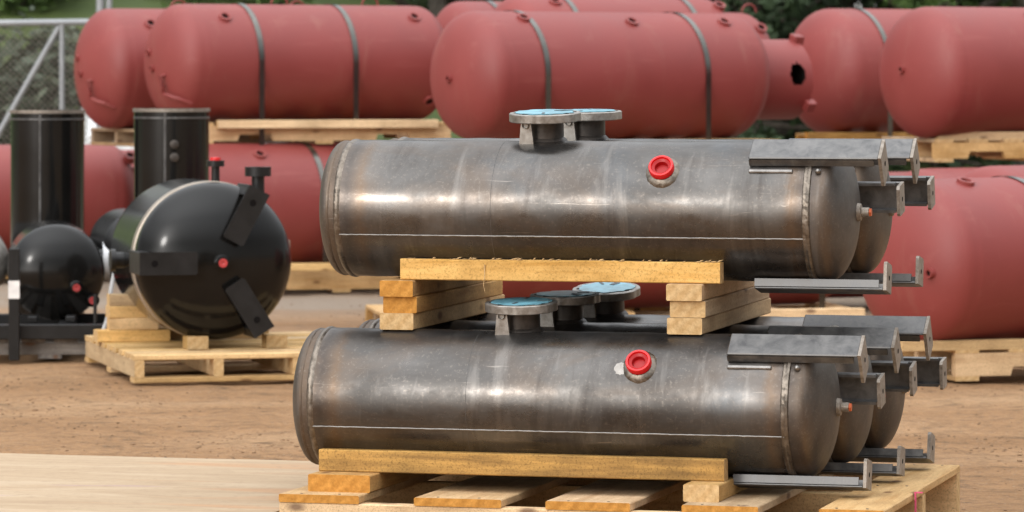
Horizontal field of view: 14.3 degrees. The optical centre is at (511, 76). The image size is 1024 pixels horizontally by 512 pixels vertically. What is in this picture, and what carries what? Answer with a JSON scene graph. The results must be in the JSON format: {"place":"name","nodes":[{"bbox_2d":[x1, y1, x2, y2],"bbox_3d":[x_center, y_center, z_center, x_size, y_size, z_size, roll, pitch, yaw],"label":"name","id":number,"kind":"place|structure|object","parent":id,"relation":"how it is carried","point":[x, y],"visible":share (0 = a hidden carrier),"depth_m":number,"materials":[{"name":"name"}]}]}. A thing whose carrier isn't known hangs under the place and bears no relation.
{"place":"outdoors","nodes":[
{"label":"outdoors","id":0,"kind":"place"},
{"bbox_2d":[0,237,7,285],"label":"pressure vessel","id":1,"kind":"object","parent":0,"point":[3,259],"visible":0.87,"depth_m":18.25,"materials":[{"name":"metal"}]},
{"bbox_2d":[0,144,133,251],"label":"red tank","id":2,"kind":"object","parent":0,"point":[109,178],"visible":0.42,"depth_m":24.07,"materials":[{"name":"red metal"}]},
{"bbox_2d":[90,208,124,249],"bbox_3d":[-1.685,0.738,18.089,0.304,0.304,0.601,0,0,-14],"label":"pressure vessel","id":3,"kind":"object","parent":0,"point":[104,227],"visible":0.1,"depth_m":18.00,"materials":[{"name":"black metal"}]},
{"bbox_2d":[133,108,209,198],"bbox_3d":[-1.546,0.607,18.596,0.352,0.926,0.360,0,0,0],"label":"upright cylinder","id":4,"kind":"object","parent":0,"point":[171,143],"visible":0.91,"depth_m":18.45,"materials":[{"name":"black paint"}]},
{"bbox_2d":[0,0,1011,171],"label":"hill","id":5,"kind":"structure","parent":0,"point":[77,9],"depth_m":38.39,"materials":[{"name":"green plant"}]},
{"bbox_2d":[0,0,75,14],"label":"shrub","id":6,"kind":"object","parent":5,"relation":"on","point":[6,3],"visible":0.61,"depth_m":38.19,"materials":[{"name":"green plant"}]},
{"bbox_2d":[0,6,78,140],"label":"shrub","id":7,"kind":"object","parent":5,"relation":"on","point":[19,31],"visible":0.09,"depth_m":33.61,"materials":[{"name":"green plant"}]},
{"bbox_2d":[0,26,80,144],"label":"shrub","id":8,"kind":"object","parent":5,"relation":"on","point":[25,72],"visible":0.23,"depth_m":33.20,"materials":[{"name":"green plant"}]},
{"bbox_2d":[0,26,81,123],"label":"shrub","id":9,"kind":"object","parent":5,"relation":"on","point":[43,91],"visible":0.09,"depth_m":33.08,"materials":[{"name":"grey plant"}]},
{"bbox_2d":[82,108,133,149],"bbox_3d":[-2.628,0.480,34.100,1.772,1.420,4.200,0,0,0],"label":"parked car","id":10,"kind":"object","parent":5,"relation":"on","point":[89,127],"visible":0.01,"depth_m":32.03,"materials":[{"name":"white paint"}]},
{"bbox_2d":[156,0,218,6],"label":"shrub","id":11,"kind":"object","parent":5,"relation":"on","point":[199,2],"visible":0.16,"depth_m":38.63,"materials":[{"name":"green plant"}]},
{"bbox_2d":[238,0,319,4],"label":"shrub","id":12,"kind":"object","parent":5,"relation":"on","point":[310,2],"visible":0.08,"depth_m":38.67,"materials":[{"name":"green plant"}]},
{"bbox_2d":[388,0,503,16],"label":"broadleaf tree","id":13,"kind":"object","parent":5,"relation":"on","point":[435,8],"visible":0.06,"depth_m":39.89,"materials":[{"name":"green plant"}]},
{"bbox_2d":[726,0,918,138],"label":"conifer tree","id":14,"kind":"object","parent":5,"relation":"on","point":[768,18],"visible":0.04,"depth_m":37.42,"materials":[{"name":"green plant"}]},
{"bbox_2d":[720,0,1021,171],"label":"conifer tree","id":15,"kind":"object","parent":5,"relation":"on","point":[812,6],"visible":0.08,"depth_m":37.79,"materials":[{"name":"green plant"}]},
{"bbox_2d":[770,0,1008,136],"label":"broadleaf tree","id":16,"kind":"object","parent":5,"relation":"on","point":[781,131],"visible":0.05,"depth_m":40.87,"materials":[{"name":"green plant"}]},
{"bbox_2d":[799,0,1014,164],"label":"conifer tree","id":17,"kind":"object","parent":5,"relation":"on","point":[1003,162],"depth_m":39.16,"materials":[{"name":"green plant"}]},
{"bbox_2d":[855,0,1011,167],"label":"broadleaf tree","id":18,"kind":"object","parent":5,"relation":"on","point":[987,3],"visible":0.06,"depth_m":38.42,"materials":[{"name":"green plant"}]},
{"bbox_2d":[879,0,1023,164],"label":"broadleaf tree","id":19,"kind":"object","parent":5,"relation":"on","point":[905,4],"visible":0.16,"depth_m":36.59,"materials":[{"name":"green plant"}]},
{"bbox_2d":[0,277,1023,511],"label":"ground","id":20,"kind":"structure","parent":0,"point":[939,414],"depth_m":14.66,"materials":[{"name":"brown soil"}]},
{"bbox_2d":[0,339,85,358],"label":"pallet","id":21,"kind":"object","parent":20,"relation":"on","point":[50,348],"visible":0.32,"depth_m":17.29,"materials":[{"name":"grey wood"}]},
{"bbox_2d":[0,248,106,360],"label":"skid frame","id":22,"kind":"object","parent":21,"relation":"on","point":[16,326],"visible":0.79,"depth_m":17.24,"materials":[{"name":"black metal"}]},
{"bbox_2d":[9,110,85,313],"bbox_3d":[-2.148,0.642,18.950,0.352,0.977,0.352,0,0,0],"label":"upright cylinder","id":23,"kind":"object","parent":22,"relation":"on","point":[47,164],"visible":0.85,"depth_m":18.80,"materials":[{"name":"black paint"}]},
{"bbox_2d":[6,220,112,319],"bbox_3d":[-1.964,0.843,17.962,0.497,0.414,0.828,0,0,-8],"label":"pressure vessel","id":24,"kind":"object","parent":22,"relation":"on","point":[65,271],"visible":0.9,"depth_m":17.60,"materials":[{"name":"black paint"}]},
{"bbox_2d":[102,272,114,328],"bbox_3d":[-1.692,0.933,17.249,0.024,0.272,0.125,0,0,22],"label":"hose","id":25,"kind":"object","parent":22,"relation":"hanging from","point":[111,286],"visible":0.38,"depth_m":17.26,"materials":[{"name":"white"}]},
{"bbox_2d":[96,0,104,127],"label":"gate post","id":26,"kind":"object","parent":20,"relation":"on","point":[100,4],"depth_m":28.98,"materials":[{"name":"white metal"}]},
{"bbox_2d":[0,19,94,144],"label":"gate","id":27,"kind":"structure","parent":26,"relation":"attached to","point":[60,27],"depth_m":28.99,"materials":[{"name":"metal"}]},
{"bbox_2d":[106,0,111,8],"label":"gate post","id":28,"kind":"object","parent":20,"relation":"on","point":[108,4],"depth_m":28.98,"materials":[{"name":"white metal"}]},
{"bbox_2d":[0,453,318,511],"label":"plywood sheet","id":29,"kind":"object","parent":20,"relation":"on","point":[52,483],"visible":0.74,"depth_m":10.78,"materials":[{"name":"beige wood"}]},
{"bbox_2d":[85,332,310,382],"bbox_3d":[-1.153,1.135,16.642,0.980,0.109,1.281,0,0,-15],"label":"pallet","id":30,"kind":"object","parent":20,"relation":"on","point":[129,358],"visible":0.63,"depth_m":16.24,"materials":[{"name":"yellow wood"}]},
{"bbox_2d":[94,328,169,341],"bbox_3d":[-1.556,1.057,16.766,0.300,0.048,0.091,0,0,-16],"label":"wood block","id":31,"kind":"object","parent":30,"relation":"on","point":[107,335],"depth_m":16.72,"materials":[{"name":"yellow wood"}]},
{"bbox_2d":[107,318,157,329],"bbox_3d":[-1.553,1.008,16.766,0.200,0.049,0.091,0,0,-13],"label":"wood block","id":32,"kind":"object","parent":31,"relation":"on","point":[131,324],"depth_m":16.72,"materials":[{"name":"yellow wood"}]},
{"bbox_2d":[106,305,147,317],"bbox_3d":[-1.556,0.960,16.765,0.200,0.049,0.090,0,0,-16],"label":"wood block","id":33,"kind":"object","parent":32,"relation":"on","point":[123,312],"depth_m":16.71,"materials":[{"name":"yellow wood"}]},
{"bbox_2d":[107,293,134,305],"bbox_3d":[-1.553,0.912,16.765,0.200,0.048,0.089,0,0,-13],"label":"wood block","id":34,"kind":"object","parent":33,"relation":"on","point":[118,299],"depth_m":16.71,"materials":[{"name":"yellow wood"}]},
{"bbox_2d":[183,335,207,349],"bbox_3d":[-1.259,1.055,16.295,0.086,0.052,0.100,0,0,-15],"label":"wood block","id":35,"kind":"object","parent":30,"relation":"on","point":[194,342],"depth_m":16.25,"materials":[{"name":"yellow wood"}]},
{"bbox_2d":[170,329,268,339],"bbox_3d":[-1.259,1.063,16.935,0.500,0.037,0.085,0,0,-14],"label":"wood block","id":36,"kind":"object","parent":30,"relation":"on","point":[174,335],"depth_m":16.86,"materials":[{"name":"yellow wood"}]},
{"bbox_2d":[108,157,290,339],"bbox_3d":[-1.290,0.687,16.621,0.684,0.728,1.022,0,0,-14],"label":"pressure vessel","id":37,"kind":"object","parent":36,"relation":"on","point":[211,259],"visible":1,"depth_m":16.20,"materials":[{"name":"black paint"}]},
{"bbox_2d":[262,333,287,347],"bbox_3d":[-0.949,1.055,16.375,0.085,0.053,0.100,0,0,-14],"label":"wood block","id":38,"kind":"object","parent":30,"relation":"on","point":[274,340],"depth_m":16.33,"materials":[{"name":"yellow wood"}]},
{"bbox_2d":[286,271,399,291],"bbox_3d":[-1.035,1.120,23.000,1.501,0.140,0.800,0,0,-14],"label":"pallet","id":39,"kind":"object","parent":20,"relation":"on","point":[333,281],"visible":0.1,"depth_m":22.60,"materials":[{"name":"brown wood"}]},
{"bbox_2d":[209,142,339,290],"bbox_3d":[-1.035,0.772,23.000,2.000,0.817,0.694,0,0,-27],"label":"red tank","id":40,"kind":"object","parent":39,"relation":"on","point":[292,184],"visible":0.09,"depth_m":22.59,"materials":[{"name":"metal"}]},
{"bbox_2d":[209,121,450,143],"bbox_3d":[-1.132,0.314,23.200,1.451,0.121,0.700,0,0,-14],"label":"pallet","id":41,"kind":"object","parent":40,"relation":"on","point":[325,135],"visible":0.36,"depth_m":22.87,"materials":[{"name":"brown wood"}]},
{"bbox_2d":[144,0,442,144],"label":"red tank","id":42,"kind":"object","parent":41,"relation":"on","point":[236,61],"visible":0.83,"depth_m":22.90,"materials":[{"name":"metal"}]},
{"bbox_2d":[216,120,437,127],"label":"timber","id":43,"kind":"object","parent":41,"relation":"on","point":[326,123],"visible":1,"depth_m":22.80,"materials":[{"name":"yellow wood"}]},
{"bbox_2d":[493,0,725,13],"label":"red tank","id":44,"kind":"object","parent":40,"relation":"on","point":[672,6],"visible":0.19,"depth_m":22.91,"materials":[{"name":"metal"}]},
{"bbox_2d":[290,263,335,270],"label":"timber","id":45,"kind":"object","parent":39,"relation":"on","point":[311,267],"visible":0.32,"depth_m":22.45,"materials":[{"name":"yellow wood"}]},
{"bbox_2d":[365,301,849,320],"bbox_3d":[0.465,1.141,19.400,2.251,0.098,0.800,0,0,-8],"label":"pallet","id":46,"kind":"object","parent":20,"relation":"on","point":[373,311],"visible":0.07,"depth_m":19.60,"materials":[{"name":"brown wood"}]},
{"bbox_2d":[503,281,830,310],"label":"red tank","id":47,"kind":"object","parent":46,"relation":"on","point":[652,295],"visible":0.01,"depth_m":19.17,"materials":[{"name":"metal"}]},
{"bbox_2d":[762,308,864,316],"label":"timber","id":48,"kind":"object","parent":46,"relation":"on","point":[801,312],"visible":0.38,"depth_m":18.94,"materials":[{"name":"yellow wood"}]},
{"bbox_2d":[279,464,959,511],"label":"pallet","id":49,"kind":"object","parent":20,"relation":"on","point":[938,485],"visible":0.56,"depth_m":10.14,"materials":[{"name":"brown wood"}]},
{"bbox_2d":[308,471,423,492],"bbox_3d":[-0.282,1.003,10.638,0.161,0.043,1.120,0,0,15],"label":"timber","id":50,"kind":"object","parent":49,"relation":"on","point":[338,481],"visible":0.33,"depth_m":10.11,"materials":[{"name":"brown wood"}]},
{"bbox_2d":[319,448,727,481],"bbox_3d":[0.023,0.954,10.086,1.030,0.054,0.046,0,0,15],"label":"timber","id":51,"kind":"object","parent":50,"relation":"on","point":[529,464],"visible":1,"depth_m":10.06,"materials":[{"name":"brown wood"}]},
{"bbox_2d":[293,297,885,490],"bbox_3d":[0.177,0.783,10.201,1.458,0.457,0.382,0,0,15],"label":"steel tank","id":52,"kind":"object","parent":49,"relation":"on","point":[761,410],"visible":0.91,"depth_m":10.05,"materials":[{"name":"grey metal"}]},
{"bbox_2d":[667,298,770,334],"bbox_3d":[0.537,0.613,10.537,0.090,0.042,0.950,0,0,14],"label":"timber","id":53,"kind":"object","parent":52,"relation":"on","point":[688,326],"visible":0.76,"depth_m":10.26,"materials":[{"name":"brown wood"}]},
{"bbox_2d":[670,286,768,317],"bbox_3d":[0.539,0.572,10.526,0.089,0.042,0.920,0,0,13],"label":"timber","id":54,"kind":"object","parent":53,"relation":"on","point":[712,306],"visible":0.7,"depth_m":10.20,"materials":[{"name":"brown wood"}]},
{"bbox_2d":[666,281,754,300],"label":"timber","id":55,"kind":"object","parent":54,"relation":"on","point":[687,292],"visible":0.51,"depth_m":10.08,"materials":[{"name":"brown wood"}]},
{"bbox_2d":[400,257,723,290],"bbox_3d":[0.124,0.495,10.192,0.829,0.089,0.052,0,0,15],"label":"timber","id":56,"kind":"object","parent":55,"relation":"on","point":[603,270],"visible":1,"depth_m":10.18,"materials":[{"name":"brown wood"}]},
{"bbox_2d":[319,109,904,294],"bbox_3d":[0.238,0.310,10.330,1.458,0.456,0.382,0,0,15],"label":"steel tank","id":57,"kind":"object","parent":55,"relation":"on","point":[776,215],"visible":0.95,"depth_m":10.17,"materials":[{"name":"grey metal"}]},
{"bbox_2d":[359,290,916,475],"bbox_3d":[0.291,0.784,10.557,1.458,0.455,0.386,0,0,15],"label":"steel tank","id":58,"kind":"object","parent":49,"relation":"on","point":[854,423],"visible":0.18,"depth_m":10.40,"materials":[{"name":"grey metal"}]},
{"bbox_2d":[458,282,946,463],"bbox_3d":[0.406,0.781,10.916,1.458,0.460,0.380,0,0,15],"label":"steel tank","id":59,"kind":"object","parent":49,"relation":"on","point":[886,418],"visible":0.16,"depth_m":10.70,"materials":[{"name":"grey metal"}]},
{"bbox_2d":[380,294,504,329],"bbox_3d":[-0.176,0.613,10.728,0.087,0.042,0.950,0,0,14],"label":"timber","id":60,"kind":"object","parent":59,"relation":"on","point":[400,321],"visible":0.73,"depth_m":10.45,"materials":[{"name":"brown wood"}]},
{"bbox_2d":[383,281,502,312],"bbox_3d":[-0.175,0.572,10.718,0.088,0.042,0.920,0,0,13],"label":"timber","id":61,"kind":"object","parent":60,"relation":"on","point":[435,300],"visible":0.76,"depth_m":10.50,"materials":[{"name":"beige wood"}]},
{"bbox_2d":[380,277,488,296],"bbox_3d":[-0.177,0.530,10.730,0.088,0.041,0.970,0,0,14],"label":"timber","id":62,"kind":"object","parent":61,"relation":"on","point":[395,287],"visible":0.51,"depth_m":10.29,"materials":[{"name":"beige wood"}]},
{"bbox_2d":[390,108,934,286],"bbox_3d":[0.351,0.311,10.685,1.458,0.456,0.386,0,0,15],"label":"steel tank","id":63,"kind":"object","parent":62,"relation":"on","point":[873,238],"visible":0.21,"depth_m":10.47,"materials":[{"name":"grey metal"}]},
{"bbox_2d":[683,476,747,501],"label":"timber","id":64,"kind":"object","parent":49,"relation":"on","point":[706,491],"visible":0.33,"depth_m":9.87,"materials":[{"name":"brown wood"}]},
{"bbox_2d":[914,492,922,511],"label":"strap","id":65,"kind":"object","parent":49,"relation":"hanging from","point":[916,500],"visible":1,"depth_m":10.07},
{"bbox_2d":[796,133,804,137],"bbox_3d":[2.330,0.378,23.600,1.201,0.101,0.800,0,0,-14],"label":"pallet","id":66,"kind":"object","parent":20,"relation":"on","point":[800,135],"visible":0.09,"depth_m":23.78,"materials":[{"name":"brown wood"}]},
{"bbox_2d":[724,3,769,38],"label":"red tank","id":67,"kind":"object","parent":66,"relation":"on","point":[758,27],"visible":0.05,"depth_m":24.42,"materials":[{"name":"red metal"}]},
{"bbox_2d":[794,8,912,136],"bbox_3d":[2.463,0.032,23.599,1.922,0.851,0.728,0,0,-31],"label":"red tank","id":68,"kind":"object","parent":66,"relation":"on","point":[843,48],"visible":0.41,"depth_m":22.99,"materials":[{"name":"metal"}]},
{"bbox_2d":[805,132,914,138],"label":"timber","id":69,"kind":"object","parent":66,"relation":"on","point":[857,135],"visible":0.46,"depth_m":23.05,"materials":[{"name":"beige wood"}]},
{"bbox_2d":[827,172,906,297],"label":"red tank","id":70,"kind":"object","parent":20,"relation":"on","point":[861,295],"visible":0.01,"depth_m":21.25,"materials":[{"name":"red metal"}]},
{"bbox_2d":[691,138,740,138],"bbox_3d":[0.612,0.375,21.300,1.352,0.101,0.800,0,0,-31],"label":"pallet","id":71,"kind":"object","parent":70,"relation":"on","point":[716,138],"visible":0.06,"depth_m":21.65,"materials":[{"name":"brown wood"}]},
{"bbox_2d":[430,10,816,138],"bbox_3d":[0.584,0.056,21.378,2.230,0.797,0.674,0,0,-34],"label":"red tank","id":72,"kind":"object","parent":71,"relation":"on","point":[668,75],"visible":0.99,"depth_m":21.05,"materials":[{"name":"metal"}]},
{"bbox_2d":[902,167,980,177],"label":"red tank","id":73,"kind":"object","parent":20,"relation":"on","point":[947,172],"visible":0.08,"depth_m":19.42,"materials":[{"name":"red metal"}]},
{"bbox_2d":[882,137,1023,161],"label":"pallet","id":74,"kind":"object","parent":73,"relation":"on","point":[940,150],"visible":0.73,"depth_m":20.45,"materials":[{"name":"brown wood"}]},
{"bbox_2d":[879,7,1023,138],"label":"red tank","id":75,"kind":"object","parent":74,"relation":"on","point":[944,71],"visible":1,"depth_m":20.35,"materials":[{"name":"metal"}]},
{"bbox_2d":[934,132,1023,140],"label":"timber","id":76,"kind":"object","parent":74,"relation":"on","point":[994,136],"visible":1,"depth_m":20.48,"materials":[{"name":"yellow wood"}]},
{"bbox_2d":[902,349,1023,380],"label":"pallet","id":77,"kind":"object","parent":20,"relation":"on","point":[968,365],"visible":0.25,"depth_m":16.05,"materials":[{"name":"brown wood"}]},
{"bbox_2d":[863,176,1023,369],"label":"red tank","id":78,"kind":"object","parent":77,"relation":"on","point":[963,238],"visible":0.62,"depth_m":15.96,"materials":[{"name":"metal"}]},
{"bbox_2d":[900,338,1023,351],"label":"timber","id":79,"kind":"object","parent":77,"relation":"on","point":[971,344],"visible":0.85,"depth_m":16.02,"materials":[{"name":"yellow wood"}]},
{"bbox_2d":[963,165,1023,177],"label":"red tank","id":80,"kind":"object","parent":20,"relation":"on","point":[1003,171],"visible":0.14,"depth_m":18.11,"materials":[{"name":"red metal"}]},
{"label":"red tank","id":81,"kind":"object","parent":20,"relation":"on","visible":0},
{"bbox_2d":[91,128,341,146],"bbox_3d":[-1.680,0.348,23.900,1.351,0.101,0.800,0,0,-27],"label":"pallet","id":82,"kind":"object","parent":81,"relation":"on","point":[111,137],"visible":0.15,"depth_m":23.61,"materials":[{"name":"brown wood"}]},
{"bbox_2d":[74,0,303,128],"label":"red tank","id":83,"kind":"object","parent":82,"relation":"on","point":[110,83],"visible":0.32,"depth_m":23.33,"materials":[{"name":"metal"}]},
{"bbox_2d":[436,0,501,29],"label":"red tank","id":84,"kind":"object","parent":81,"relation":"on","point":[447,14],"visible":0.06,"depth_m":24.56,"materials":[{"name":"metal"}]}
]}

